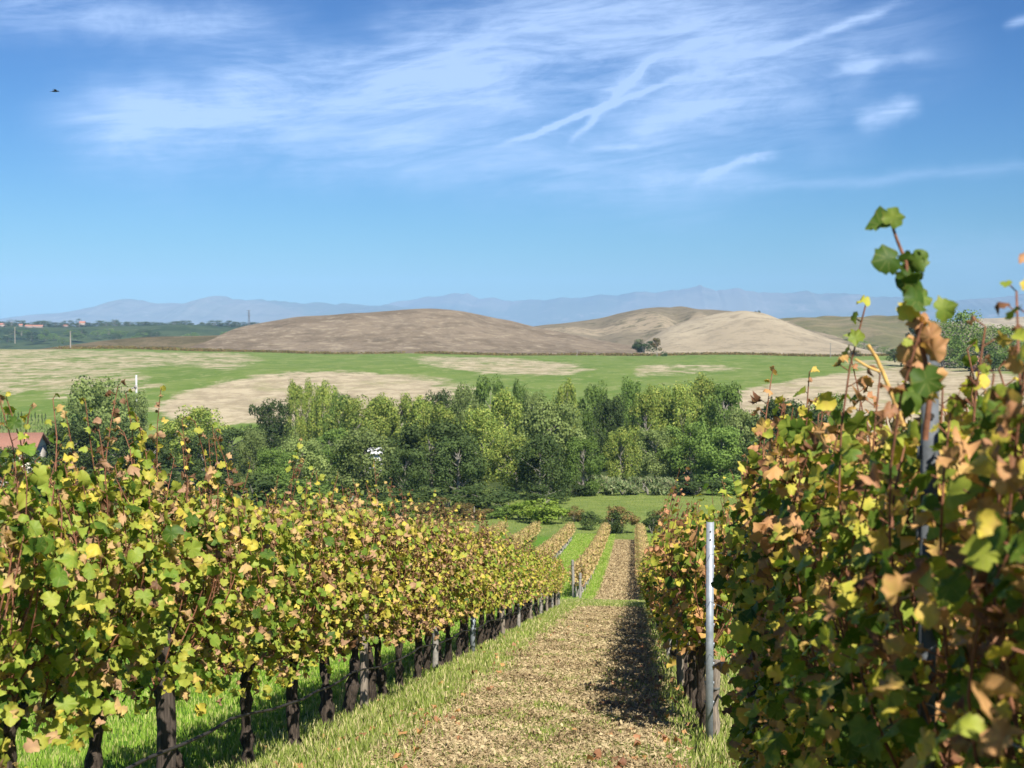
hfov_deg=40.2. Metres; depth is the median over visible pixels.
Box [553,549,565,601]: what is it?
grapevine
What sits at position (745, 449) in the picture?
oak tree
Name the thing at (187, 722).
grass
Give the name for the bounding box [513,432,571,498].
broadleaf tree
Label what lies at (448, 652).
grapevine
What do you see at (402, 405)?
poplar tree
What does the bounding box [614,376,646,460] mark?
poplar tree
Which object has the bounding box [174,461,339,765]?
grapevine
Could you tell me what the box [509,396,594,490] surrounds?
willow tree
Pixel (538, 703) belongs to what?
dirt path
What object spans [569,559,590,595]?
grapevine
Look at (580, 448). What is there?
broadleaf tree
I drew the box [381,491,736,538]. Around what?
grass
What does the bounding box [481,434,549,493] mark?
poplar tree
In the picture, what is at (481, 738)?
clippings
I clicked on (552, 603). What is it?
wooden post
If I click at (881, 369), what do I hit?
dry cane
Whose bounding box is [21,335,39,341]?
oak tree
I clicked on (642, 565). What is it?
grapevine
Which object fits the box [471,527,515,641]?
grapevine
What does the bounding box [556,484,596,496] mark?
shrub
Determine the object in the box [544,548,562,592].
grapevine
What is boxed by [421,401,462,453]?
poplar tree
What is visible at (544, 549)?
grapevine
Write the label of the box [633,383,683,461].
poplar tree
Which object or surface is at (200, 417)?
willow tree
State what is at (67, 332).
broadleaf tree
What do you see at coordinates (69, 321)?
oak tree
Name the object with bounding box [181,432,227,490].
broadleaf tree
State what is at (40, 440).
house
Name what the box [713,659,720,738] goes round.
wooden stake
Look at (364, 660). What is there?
wooden post
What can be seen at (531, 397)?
willow tree
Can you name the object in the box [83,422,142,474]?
broadleaf tree
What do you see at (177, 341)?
hill
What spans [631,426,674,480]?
willow tree
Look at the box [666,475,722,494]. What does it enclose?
shrub
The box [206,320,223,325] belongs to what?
oak tree
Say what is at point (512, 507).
shrub
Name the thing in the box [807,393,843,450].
broadleaf tree
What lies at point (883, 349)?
broadleaf tree
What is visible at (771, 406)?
oak tree
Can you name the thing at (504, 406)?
poplar tree
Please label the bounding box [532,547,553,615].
grapevine
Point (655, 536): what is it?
grapevine
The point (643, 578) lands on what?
grapevine
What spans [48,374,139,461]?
willow tree
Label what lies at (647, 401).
poplar tree
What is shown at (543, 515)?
shrub
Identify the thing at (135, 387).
transformer pole
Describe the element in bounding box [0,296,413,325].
mountain
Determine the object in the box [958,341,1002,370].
shrub
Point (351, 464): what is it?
willow tree
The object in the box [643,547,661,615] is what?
grapevine
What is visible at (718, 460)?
broadleaf tree
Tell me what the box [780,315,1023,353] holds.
hill
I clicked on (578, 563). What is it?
grapevine
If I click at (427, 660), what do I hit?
grapevine
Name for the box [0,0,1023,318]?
sky
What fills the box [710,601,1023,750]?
trellis wire
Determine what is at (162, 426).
willow tree
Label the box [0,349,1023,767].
terrain
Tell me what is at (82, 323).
house
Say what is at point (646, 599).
grapevine
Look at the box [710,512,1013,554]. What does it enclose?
trellis wire
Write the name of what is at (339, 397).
poplar tree
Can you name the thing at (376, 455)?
house
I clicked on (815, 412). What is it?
oak tree
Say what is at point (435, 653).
wooden post
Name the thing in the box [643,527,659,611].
grapevine
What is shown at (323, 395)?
poplar tree
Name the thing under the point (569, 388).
poplar tree
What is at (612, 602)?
grass
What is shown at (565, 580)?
grapevine
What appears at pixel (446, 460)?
oak tree
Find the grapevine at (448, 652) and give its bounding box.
[425,490,495,662]
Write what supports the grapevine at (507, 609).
on the terrain at (230, 387)
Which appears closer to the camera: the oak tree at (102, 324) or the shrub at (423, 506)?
the shrub at (423, 506)
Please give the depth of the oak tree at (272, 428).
295.05 m
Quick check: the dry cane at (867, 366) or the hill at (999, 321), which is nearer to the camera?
the dry cane at (867, 366)
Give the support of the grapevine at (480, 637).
on the terrain at (230, 387)
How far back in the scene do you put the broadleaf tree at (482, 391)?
301.36 m
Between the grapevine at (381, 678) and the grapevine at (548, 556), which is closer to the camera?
the grapevine at (381, 678)
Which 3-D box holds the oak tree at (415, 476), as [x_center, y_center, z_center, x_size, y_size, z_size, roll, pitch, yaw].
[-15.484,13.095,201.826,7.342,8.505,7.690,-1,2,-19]
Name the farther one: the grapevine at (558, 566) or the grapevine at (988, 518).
the grapevine at (558, 566)
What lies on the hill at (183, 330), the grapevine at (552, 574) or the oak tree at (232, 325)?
the oak tree at (232, 325)
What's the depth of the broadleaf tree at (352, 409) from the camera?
281.40 m
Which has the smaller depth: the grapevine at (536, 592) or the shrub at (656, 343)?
the grapevine at (536, 592)
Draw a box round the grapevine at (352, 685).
[302,459,416,714]
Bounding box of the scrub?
[52,345,982,356]
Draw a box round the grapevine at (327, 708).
[279,438,406,726]
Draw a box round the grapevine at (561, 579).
[554,557,568,605]
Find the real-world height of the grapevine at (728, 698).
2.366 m
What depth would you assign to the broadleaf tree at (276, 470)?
204.31 m
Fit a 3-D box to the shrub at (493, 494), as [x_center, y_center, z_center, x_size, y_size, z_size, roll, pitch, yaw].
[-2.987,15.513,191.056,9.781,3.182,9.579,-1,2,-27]
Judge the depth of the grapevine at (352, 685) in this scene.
13.75 m
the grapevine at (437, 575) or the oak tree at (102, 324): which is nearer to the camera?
the grapevine at (437, 575)
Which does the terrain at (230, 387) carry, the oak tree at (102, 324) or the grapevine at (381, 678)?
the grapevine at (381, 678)
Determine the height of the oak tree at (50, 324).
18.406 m
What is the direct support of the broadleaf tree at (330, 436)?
on the terrain at (230, 387)
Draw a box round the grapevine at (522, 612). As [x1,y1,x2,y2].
[510,528,542,621]
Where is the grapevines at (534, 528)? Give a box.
[0,519,738,697]
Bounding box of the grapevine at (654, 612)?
[648,514,676,657]
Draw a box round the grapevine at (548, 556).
[536,542,557,612]
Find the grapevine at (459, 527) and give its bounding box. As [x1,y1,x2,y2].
[411,498,489,665]
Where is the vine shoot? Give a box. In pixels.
[865,206,958,439]
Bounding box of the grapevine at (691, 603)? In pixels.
[659,470,744,729]
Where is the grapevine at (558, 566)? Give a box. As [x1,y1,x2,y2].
[549,550,565,607]
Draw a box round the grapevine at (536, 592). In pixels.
[514,533,545,620]
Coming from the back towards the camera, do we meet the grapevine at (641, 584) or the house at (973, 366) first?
the house at (973, 366)
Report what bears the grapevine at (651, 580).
on the terrain at (230, 387)
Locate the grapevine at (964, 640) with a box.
[781,253,1023,767]
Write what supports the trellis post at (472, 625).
on the terrain at (230, 387)
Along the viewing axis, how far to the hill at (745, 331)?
1111.38 m
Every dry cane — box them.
[855,358,879,372]
[867,344,906,430]
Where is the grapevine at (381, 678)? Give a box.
[352,501,439,695]
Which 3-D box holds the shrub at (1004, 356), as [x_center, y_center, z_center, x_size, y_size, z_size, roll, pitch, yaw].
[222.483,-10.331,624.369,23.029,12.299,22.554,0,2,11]
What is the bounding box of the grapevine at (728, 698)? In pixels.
[720,444,837,767]
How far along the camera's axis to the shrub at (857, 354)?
913.21 m
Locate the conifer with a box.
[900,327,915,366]
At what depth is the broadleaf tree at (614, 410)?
273.21 m
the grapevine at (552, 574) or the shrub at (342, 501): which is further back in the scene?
the shrub at (342, 501)
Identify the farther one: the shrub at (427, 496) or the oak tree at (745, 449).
the oak tree at (745, 449)
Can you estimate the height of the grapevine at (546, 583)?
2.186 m
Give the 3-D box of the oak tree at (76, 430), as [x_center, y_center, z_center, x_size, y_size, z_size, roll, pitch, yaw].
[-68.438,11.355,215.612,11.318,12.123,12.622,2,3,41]
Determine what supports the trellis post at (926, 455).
on the terrain at (230, 387)
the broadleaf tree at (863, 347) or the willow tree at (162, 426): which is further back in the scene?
the broadleaf tree at (863, 347)
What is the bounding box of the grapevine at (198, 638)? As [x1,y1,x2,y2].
[80,385,298,767]
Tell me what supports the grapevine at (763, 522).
on the terrain at (230, 387)
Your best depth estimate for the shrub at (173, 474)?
194.03 m
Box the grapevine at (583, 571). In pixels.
[567,561,588,596]
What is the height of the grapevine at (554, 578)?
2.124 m
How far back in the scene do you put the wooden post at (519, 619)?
33.30 m
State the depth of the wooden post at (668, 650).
23.00 m
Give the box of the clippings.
[315,539,707,767]
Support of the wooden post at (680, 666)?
on the terrain at (230, 387)
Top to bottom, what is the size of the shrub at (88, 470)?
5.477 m
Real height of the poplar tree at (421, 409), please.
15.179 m
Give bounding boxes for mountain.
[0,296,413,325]
[388,285,1023,325]
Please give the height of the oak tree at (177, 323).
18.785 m
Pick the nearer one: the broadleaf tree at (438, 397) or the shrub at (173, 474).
the shrub at (173, 474)
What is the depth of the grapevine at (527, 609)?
37.10 m
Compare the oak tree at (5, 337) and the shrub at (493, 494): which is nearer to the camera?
the shrub at (493, 494)
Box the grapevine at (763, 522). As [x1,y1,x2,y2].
[712,355,885,767]
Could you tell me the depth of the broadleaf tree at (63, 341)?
2348.19 m
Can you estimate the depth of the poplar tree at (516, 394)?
300.57 m
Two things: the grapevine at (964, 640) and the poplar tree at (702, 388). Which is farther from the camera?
the poplar tree at (702, 388)
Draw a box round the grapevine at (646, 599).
[644,551,654,610]
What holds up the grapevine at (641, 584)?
on the terrain at (230, 387)
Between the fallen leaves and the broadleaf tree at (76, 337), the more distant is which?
the broadleaf tree at (76, 337)
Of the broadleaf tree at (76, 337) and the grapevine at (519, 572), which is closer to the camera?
the grapevine at (519, 572)
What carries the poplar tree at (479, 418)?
on the terrain at (230, 387)
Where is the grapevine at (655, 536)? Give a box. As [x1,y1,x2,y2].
[643,499,671,658]
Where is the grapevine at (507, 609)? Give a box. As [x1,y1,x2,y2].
[505,536,532,630]
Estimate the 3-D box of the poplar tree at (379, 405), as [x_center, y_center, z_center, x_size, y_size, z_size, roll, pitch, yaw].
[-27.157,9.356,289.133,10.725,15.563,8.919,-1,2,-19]
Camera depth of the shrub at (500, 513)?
172.44 m
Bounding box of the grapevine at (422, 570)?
[379,478,447,686]
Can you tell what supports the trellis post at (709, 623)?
on the terrain at (230, 387)
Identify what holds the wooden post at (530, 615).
on the terrain at (230, 387)
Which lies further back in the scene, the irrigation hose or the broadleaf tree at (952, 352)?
the broadleaf tree at (952, 352)
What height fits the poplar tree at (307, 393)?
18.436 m
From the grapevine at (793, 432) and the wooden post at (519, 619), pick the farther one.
the wooden post at (519, 619)
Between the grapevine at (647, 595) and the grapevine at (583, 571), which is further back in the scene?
the grapevine at (583, 571)
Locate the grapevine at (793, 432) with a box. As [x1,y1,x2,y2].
[727,380,957,767]
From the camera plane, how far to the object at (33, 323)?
2924.36 m
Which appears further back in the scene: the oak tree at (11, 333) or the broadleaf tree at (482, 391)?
the oak tree at (11, 333)
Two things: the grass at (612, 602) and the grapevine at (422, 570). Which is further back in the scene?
the grass at (612, 602)
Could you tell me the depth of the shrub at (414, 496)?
191.25 m
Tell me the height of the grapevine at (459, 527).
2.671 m
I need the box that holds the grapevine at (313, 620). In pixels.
[232,462,377,746]
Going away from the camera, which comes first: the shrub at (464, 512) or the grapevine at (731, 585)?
the grapevine at (731, 585)
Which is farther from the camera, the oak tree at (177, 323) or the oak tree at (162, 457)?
the oak tree at (177, 323)
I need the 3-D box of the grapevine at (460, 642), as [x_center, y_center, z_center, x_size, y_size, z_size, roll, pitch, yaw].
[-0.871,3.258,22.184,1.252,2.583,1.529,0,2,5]
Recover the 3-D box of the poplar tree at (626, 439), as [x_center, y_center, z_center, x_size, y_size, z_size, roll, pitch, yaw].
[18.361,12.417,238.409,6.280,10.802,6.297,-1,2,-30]
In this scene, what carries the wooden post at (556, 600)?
on the terrain at (230, 387)
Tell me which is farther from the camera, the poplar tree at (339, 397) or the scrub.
the scrub
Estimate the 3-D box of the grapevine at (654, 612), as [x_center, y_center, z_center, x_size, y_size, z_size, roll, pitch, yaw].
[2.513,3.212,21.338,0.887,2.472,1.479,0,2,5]
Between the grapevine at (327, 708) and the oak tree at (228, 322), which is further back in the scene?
the oak tree at (228, 322)
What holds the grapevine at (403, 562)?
on the terrain at (230, 387)
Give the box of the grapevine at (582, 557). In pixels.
[581,556,594,577]
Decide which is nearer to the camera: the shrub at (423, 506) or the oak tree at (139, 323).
the shrub at (423, 506)
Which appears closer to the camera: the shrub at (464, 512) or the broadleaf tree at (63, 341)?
the shrub at (464, 512)
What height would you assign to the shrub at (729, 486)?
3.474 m
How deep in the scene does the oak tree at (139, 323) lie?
2946.41 m
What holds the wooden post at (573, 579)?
on the terrain at (230, 387)
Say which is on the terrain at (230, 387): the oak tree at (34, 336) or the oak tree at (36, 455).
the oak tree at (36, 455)
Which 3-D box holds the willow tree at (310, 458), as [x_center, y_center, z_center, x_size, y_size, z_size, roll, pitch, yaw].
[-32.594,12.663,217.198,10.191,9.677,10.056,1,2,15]
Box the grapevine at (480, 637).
[472,520,511,645]
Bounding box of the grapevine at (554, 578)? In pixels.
[542,550,561,609]
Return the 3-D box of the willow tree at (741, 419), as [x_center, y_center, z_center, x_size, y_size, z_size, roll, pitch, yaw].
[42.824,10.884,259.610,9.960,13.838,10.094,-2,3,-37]
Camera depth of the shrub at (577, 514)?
168.47 m
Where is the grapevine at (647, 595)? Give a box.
[642,540,656,599]
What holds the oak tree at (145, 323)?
on the hill at (183, 330)
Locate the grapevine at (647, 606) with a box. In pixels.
[644,550,666,649]
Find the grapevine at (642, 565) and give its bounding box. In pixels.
[637,532,656,596]
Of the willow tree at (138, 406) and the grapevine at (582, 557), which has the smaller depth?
the grapevine at (582, 557)
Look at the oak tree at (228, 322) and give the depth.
2895.82 m
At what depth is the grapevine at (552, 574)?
43.44 m
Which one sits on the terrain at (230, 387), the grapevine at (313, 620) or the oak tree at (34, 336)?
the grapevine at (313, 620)
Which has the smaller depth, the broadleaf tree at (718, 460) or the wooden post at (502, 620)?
the wooden post at (502, 620)
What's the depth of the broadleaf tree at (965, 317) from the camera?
678.89 m
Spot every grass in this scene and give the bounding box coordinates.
[2,609,513,767]
[179,598,761,767]
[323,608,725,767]
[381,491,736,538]
[512,598,648,607]
[543,533,653,598]
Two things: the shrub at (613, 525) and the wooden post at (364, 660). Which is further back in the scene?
the shrub at (613, 525)
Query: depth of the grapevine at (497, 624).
28.70 m
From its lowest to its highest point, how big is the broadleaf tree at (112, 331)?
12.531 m
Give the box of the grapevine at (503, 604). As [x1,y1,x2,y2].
[484,524,520,640]
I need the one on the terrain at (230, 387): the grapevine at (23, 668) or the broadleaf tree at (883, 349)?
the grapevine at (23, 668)
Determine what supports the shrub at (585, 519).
on the terrain at (230, 387)
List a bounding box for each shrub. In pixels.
[68,466,121,484]
[113,464,193,501]
[162,471,244,505]
[218,473,284,505]
[270,478,335,506]
[311,493,381,508]
[361,490,424,507]
[375,499,423,519]
[401,496,457,521]
[419,487,469,507]
[451,502,493,521]
[452,485,523,508]
[478,507,511,518]
[490,497,521,512]
[502,501,537,519]
[516,497,570,524]
[522,485,569,502]
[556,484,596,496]
[563,506,584,521]
[579,510,601,530]
[598,509,623,533]
[600,477,635,494]
[602,506,640,532]
[627,475,666,494]
[631,339,656,352]
[641,511,661,532]
[649,338,661,350]
[650,509,677,528]
[653,476,689,495]
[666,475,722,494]
[703,473,742,495]
[848,350,862,356]
[886,349,896,361]
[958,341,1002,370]
[988,350,1023,370]
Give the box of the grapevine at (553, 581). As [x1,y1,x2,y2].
[540,553,560,607]
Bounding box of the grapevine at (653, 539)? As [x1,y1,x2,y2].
[644,508,662,601]
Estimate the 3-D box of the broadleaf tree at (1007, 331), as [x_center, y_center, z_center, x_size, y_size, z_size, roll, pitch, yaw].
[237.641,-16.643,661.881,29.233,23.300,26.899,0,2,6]
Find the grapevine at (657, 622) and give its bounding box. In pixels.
[653,505,700,641]
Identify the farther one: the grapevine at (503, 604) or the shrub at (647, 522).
the shrub at (647, 522)
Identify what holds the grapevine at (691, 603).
on the terrain at (230, 387)
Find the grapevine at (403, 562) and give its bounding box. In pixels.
[337,481,435,704]
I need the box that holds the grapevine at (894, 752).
[752,295,1023,767]
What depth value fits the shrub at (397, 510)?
170.81 m
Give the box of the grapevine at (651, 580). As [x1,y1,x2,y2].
[644,525,714,699]
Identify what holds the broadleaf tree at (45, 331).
on the hill at (183, 330)
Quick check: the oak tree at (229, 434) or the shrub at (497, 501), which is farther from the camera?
the oak tree at (229, 434)
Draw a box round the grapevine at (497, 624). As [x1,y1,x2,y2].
[484,515,523,636]
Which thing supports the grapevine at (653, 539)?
on the terrain at (230, 387)
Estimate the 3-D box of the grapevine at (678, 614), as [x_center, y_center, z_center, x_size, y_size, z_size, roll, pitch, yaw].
[1.877,2.165,14.005,0.946,2.666,1.541,0,2,5]
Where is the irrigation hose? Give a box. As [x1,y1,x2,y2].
[125,594,558,767]
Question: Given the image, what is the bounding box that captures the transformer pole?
[131,375,136,415]
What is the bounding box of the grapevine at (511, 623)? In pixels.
[502,533,536,628]
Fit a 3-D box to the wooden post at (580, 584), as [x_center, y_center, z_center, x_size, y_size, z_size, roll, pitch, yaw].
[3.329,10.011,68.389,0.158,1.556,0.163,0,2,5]
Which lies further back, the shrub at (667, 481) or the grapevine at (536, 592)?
the shrub at (667, 481)
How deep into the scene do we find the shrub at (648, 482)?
221.52 m
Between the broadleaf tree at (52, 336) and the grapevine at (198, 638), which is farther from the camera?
the broadleaf tree at (52, 336)
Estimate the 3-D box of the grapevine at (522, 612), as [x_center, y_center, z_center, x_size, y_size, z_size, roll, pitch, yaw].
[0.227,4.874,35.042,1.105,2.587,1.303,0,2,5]
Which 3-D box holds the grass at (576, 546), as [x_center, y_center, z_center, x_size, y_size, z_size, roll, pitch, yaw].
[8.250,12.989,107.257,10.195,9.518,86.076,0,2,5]
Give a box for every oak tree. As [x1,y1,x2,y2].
[0,336,13,342]
[0,446,54,487]
[4,329,20,335]
[13,320,26,325]
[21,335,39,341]
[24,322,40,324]
[24,331,37,337]
[45,419,110,479]
[46,322,63,326]
[54,323,70,327]
[60,320,75,326]
[95,320,107,325]
[99,322,114,325]
[104,333,122,339]
[121,433,178,494]
[130,321,147,325]
[135,329,154,334]
[138,321,152,325]
[166,321,183,324]
[205,424,259,472]
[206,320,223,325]
[223,320,236,326]
[230,321,242,326]
[248,398,292,460]
[379,417,487,494]
[382,445,431,502]
[429,434,491,502]
[732,437,775,479]
[742,396,797,450]
[787,398,825,425]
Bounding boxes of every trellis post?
[470,601,475,651]
[704,521,714,741]
[915,354,940,767]
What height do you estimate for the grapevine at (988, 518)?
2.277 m
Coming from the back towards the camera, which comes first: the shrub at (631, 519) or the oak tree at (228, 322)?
the oak tree at (228, 322)
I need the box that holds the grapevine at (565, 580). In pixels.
[559,566,568,592]
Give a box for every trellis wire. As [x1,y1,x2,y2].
[23,629,375,716]
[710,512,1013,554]
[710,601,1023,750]
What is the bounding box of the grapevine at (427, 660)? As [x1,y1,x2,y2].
[406,501,476,671]
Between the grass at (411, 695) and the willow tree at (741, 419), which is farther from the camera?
the willow tree at (741, 419)
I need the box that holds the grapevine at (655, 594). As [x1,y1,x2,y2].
[647,539,668,625]
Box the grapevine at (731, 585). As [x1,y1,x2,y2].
[711,427,794,759]
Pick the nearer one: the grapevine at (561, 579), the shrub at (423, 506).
the grapevine at (561, 579)
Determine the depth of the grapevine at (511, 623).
31.82 m
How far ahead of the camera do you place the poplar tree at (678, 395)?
282.28 m
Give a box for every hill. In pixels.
[0,325,242,348]
[44,335,218,348]
[186,309,646,354]
[534,306,895,351]
[642,311,882,354]
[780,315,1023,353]
[952,317,1023,328]
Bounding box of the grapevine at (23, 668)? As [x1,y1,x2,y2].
[0,391,146,767]
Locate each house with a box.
[0,432,50,485]
[33,325,42,327]
[79,321,85,325]
[367,447,382,472]
[970,356,993,371]
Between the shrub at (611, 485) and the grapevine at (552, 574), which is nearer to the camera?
the grapevine at (552, 574)
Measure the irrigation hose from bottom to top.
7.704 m
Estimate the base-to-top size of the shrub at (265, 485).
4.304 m
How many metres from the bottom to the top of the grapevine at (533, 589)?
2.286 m
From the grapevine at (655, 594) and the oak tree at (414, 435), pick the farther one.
the oak tree at (414, 435)
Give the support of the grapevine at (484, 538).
on the terrain at (230, 387)
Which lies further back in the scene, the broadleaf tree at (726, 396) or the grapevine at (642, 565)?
the broadleaf tree at (726, 396)
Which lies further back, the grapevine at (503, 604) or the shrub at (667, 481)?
the shrub at (667, 481)
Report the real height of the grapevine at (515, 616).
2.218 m
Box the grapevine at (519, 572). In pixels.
[489,523,526,632]
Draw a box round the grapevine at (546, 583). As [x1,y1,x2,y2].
[532,549,550,616]
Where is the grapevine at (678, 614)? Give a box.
[652,467,741,718]
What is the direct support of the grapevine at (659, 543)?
on the terrain at (230, 387)
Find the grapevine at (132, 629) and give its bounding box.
[0,379,225,767]
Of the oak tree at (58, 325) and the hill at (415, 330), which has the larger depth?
the oak tree at (58, 325)
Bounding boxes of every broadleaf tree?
[12,329,30,335]
[39,329,49,334]
[48,333,58,339]
[57,337,68,343]
[63,330,82,334]
[69,333,85,339]
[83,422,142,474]
[90,330,104,336]
[102,329,114,334]
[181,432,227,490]
[253,446,298,499]
[305,427,350,489]
[424,388,455,446]
[469,374,509,451]
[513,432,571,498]
[563,436,606,496]
[577,379,611,458]
[588,393,628,468]
[657,419,710,481]
[691,425,750,486]
[697,380,749,467]
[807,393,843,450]
[853,340,872,348]
[881,347,894,352]
[928,319,976,367]
[937,308,988,367]
[984,324,1023,359]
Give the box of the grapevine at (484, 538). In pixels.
[449,504,502,653]
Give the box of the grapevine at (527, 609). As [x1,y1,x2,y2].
[525,544,547,619]
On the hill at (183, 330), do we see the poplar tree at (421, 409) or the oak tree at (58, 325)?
the oak tree at (58, 325)
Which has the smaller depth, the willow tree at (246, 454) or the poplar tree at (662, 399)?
the willow tree at (246, 454)
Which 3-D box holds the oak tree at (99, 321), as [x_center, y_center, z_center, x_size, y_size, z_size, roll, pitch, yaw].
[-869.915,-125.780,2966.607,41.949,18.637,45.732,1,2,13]
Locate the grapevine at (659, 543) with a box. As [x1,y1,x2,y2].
[645,506,688,659]
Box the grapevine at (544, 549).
[531,540,553,609]
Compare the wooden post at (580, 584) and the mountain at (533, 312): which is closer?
the wooden post at (580, 584)
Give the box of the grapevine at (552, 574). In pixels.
[540,551,557,604]
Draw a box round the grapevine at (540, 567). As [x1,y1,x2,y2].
[521,544,548,591]
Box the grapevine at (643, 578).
[637,533,655,601]
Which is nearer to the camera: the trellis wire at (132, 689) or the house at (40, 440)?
the trellis wire at (132, 689)
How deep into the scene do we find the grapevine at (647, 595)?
24.36 m
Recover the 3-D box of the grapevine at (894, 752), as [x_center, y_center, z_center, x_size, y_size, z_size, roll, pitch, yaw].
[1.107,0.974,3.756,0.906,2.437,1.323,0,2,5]
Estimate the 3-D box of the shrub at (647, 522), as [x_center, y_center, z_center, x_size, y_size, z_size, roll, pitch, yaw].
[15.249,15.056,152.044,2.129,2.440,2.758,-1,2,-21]
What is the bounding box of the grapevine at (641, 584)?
[636,546,659,632]
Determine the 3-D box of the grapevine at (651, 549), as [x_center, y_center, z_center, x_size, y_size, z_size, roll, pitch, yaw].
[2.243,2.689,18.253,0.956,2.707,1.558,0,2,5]
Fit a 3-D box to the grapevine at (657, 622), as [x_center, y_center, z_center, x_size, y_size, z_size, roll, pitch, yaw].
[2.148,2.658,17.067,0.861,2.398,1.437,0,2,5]
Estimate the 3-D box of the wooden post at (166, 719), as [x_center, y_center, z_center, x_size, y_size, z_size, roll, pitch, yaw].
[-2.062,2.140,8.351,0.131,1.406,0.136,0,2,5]
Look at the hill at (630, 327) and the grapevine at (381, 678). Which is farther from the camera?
the hill at (630, 327)
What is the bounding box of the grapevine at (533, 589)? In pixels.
[511,539,537,624]
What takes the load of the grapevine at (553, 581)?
on the terrain at (230, 387)
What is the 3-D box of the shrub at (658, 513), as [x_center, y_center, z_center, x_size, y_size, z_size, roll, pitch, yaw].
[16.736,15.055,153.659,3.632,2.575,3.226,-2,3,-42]
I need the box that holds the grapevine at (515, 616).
[513,543,534,627]
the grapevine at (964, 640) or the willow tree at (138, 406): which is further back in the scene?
the willow tree at (138, 406)
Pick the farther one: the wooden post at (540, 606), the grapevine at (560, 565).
the grapevine at (560, 565)
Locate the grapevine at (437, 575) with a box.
[390,498,467,679]
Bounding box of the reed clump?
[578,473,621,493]
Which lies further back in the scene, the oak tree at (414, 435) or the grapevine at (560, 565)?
the oak tree at (414, 435)
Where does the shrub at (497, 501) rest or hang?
on the terrain at (230, 387)
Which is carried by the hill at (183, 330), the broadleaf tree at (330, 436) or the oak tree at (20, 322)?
the oak tree at (20, 322)
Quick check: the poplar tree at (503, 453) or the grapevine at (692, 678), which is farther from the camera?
the poplar tree at (503, 453)
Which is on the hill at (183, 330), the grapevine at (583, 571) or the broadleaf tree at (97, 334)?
the broadleaf tree at (97, 334)
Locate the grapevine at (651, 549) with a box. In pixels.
[648,486,687,679]
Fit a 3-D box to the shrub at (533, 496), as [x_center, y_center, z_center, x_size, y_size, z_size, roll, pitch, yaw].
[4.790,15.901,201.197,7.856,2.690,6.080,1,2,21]
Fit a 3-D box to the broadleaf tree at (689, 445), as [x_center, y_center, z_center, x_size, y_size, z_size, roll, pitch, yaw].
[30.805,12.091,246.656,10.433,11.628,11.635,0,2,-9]
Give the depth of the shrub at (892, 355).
703.51 m
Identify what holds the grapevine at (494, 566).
on the terrain at (230, 387)
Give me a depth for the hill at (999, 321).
2788.37 m
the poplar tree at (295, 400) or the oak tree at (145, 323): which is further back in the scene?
the oak tree at (145, 323)
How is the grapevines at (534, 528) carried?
on the terrain at (230, 387)
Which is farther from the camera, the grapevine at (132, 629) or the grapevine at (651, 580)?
the grapevine at (651, 580)
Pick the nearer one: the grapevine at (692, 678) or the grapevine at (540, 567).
the grapevine at (692, 678)
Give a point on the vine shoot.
(925, 378)
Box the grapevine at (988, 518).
[872,280,1023,767]
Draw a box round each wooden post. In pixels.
[155,625,176,767]
[359,566,368,708]
[432,605,438,668]
[500,555,504,633]
[517,593,520,626]
[529,598,532,619]
[539,593,542,614]
[551,591,553,607]
[555,590,557,605]
[571,560,574,597]
[579,573,581,597]
[666,638,671,659]
[676,640,683,685]
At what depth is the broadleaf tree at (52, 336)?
2463.84 m
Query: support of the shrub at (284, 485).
on the terrain at (230, 387)
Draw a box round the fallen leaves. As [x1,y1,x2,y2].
[198,618,733,767]
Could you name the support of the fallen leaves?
on the terrain at (230, 387)
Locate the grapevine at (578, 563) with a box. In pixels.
[568,560,589,595]
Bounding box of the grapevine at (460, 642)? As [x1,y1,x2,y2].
[438,511,499,657]
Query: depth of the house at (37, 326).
2683.59 m
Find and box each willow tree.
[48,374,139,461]
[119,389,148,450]
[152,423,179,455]
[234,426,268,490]
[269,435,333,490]
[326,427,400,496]
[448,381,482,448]
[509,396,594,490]
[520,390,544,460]
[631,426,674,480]
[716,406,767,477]
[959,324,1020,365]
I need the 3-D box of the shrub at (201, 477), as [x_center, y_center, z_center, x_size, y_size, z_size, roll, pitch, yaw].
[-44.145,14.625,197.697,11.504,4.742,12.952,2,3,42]
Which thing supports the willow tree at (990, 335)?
on the terrain at (230, 387)
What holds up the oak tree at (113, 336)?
on the hill at (183, 330)
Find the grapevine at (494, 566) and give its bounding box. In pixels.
[470,524,505,648]
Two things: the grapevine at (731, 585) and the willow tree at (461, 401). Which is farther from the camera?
the willow tree at (461, 401)
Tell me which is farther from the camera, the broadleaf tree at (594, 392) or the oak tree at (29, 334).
the oak tree at (29, 334)
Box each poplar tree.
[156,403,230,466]
[284,378,309,442]
[298,377,323,451]
[307,378,338,445]
[322,391,358,443]
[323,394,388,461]
[356,392,403,461]
[382,391,414,461]
[397,395,438,452]
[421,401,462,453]
[453,404,508,469]
[479,386,523,467]
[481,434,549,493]
[506,376,532,438]
[551,377,581,451]
[601,426,642,479]
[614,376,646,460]
[625,384,664,462]
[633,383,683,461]
[658,378,708,462]
[681,372,730,457]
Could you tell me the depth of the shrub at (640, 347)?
1006.30 m
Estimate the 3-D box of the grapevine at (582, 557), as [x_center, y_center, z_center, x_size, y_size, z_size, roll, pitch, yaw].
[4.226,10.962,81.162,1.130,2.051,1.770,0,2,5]
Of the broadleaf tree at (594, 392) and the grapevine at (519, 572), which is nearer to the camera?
the grapevine at (519, 572)
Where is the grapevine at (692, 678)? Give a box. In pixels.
[647,470,738,709]

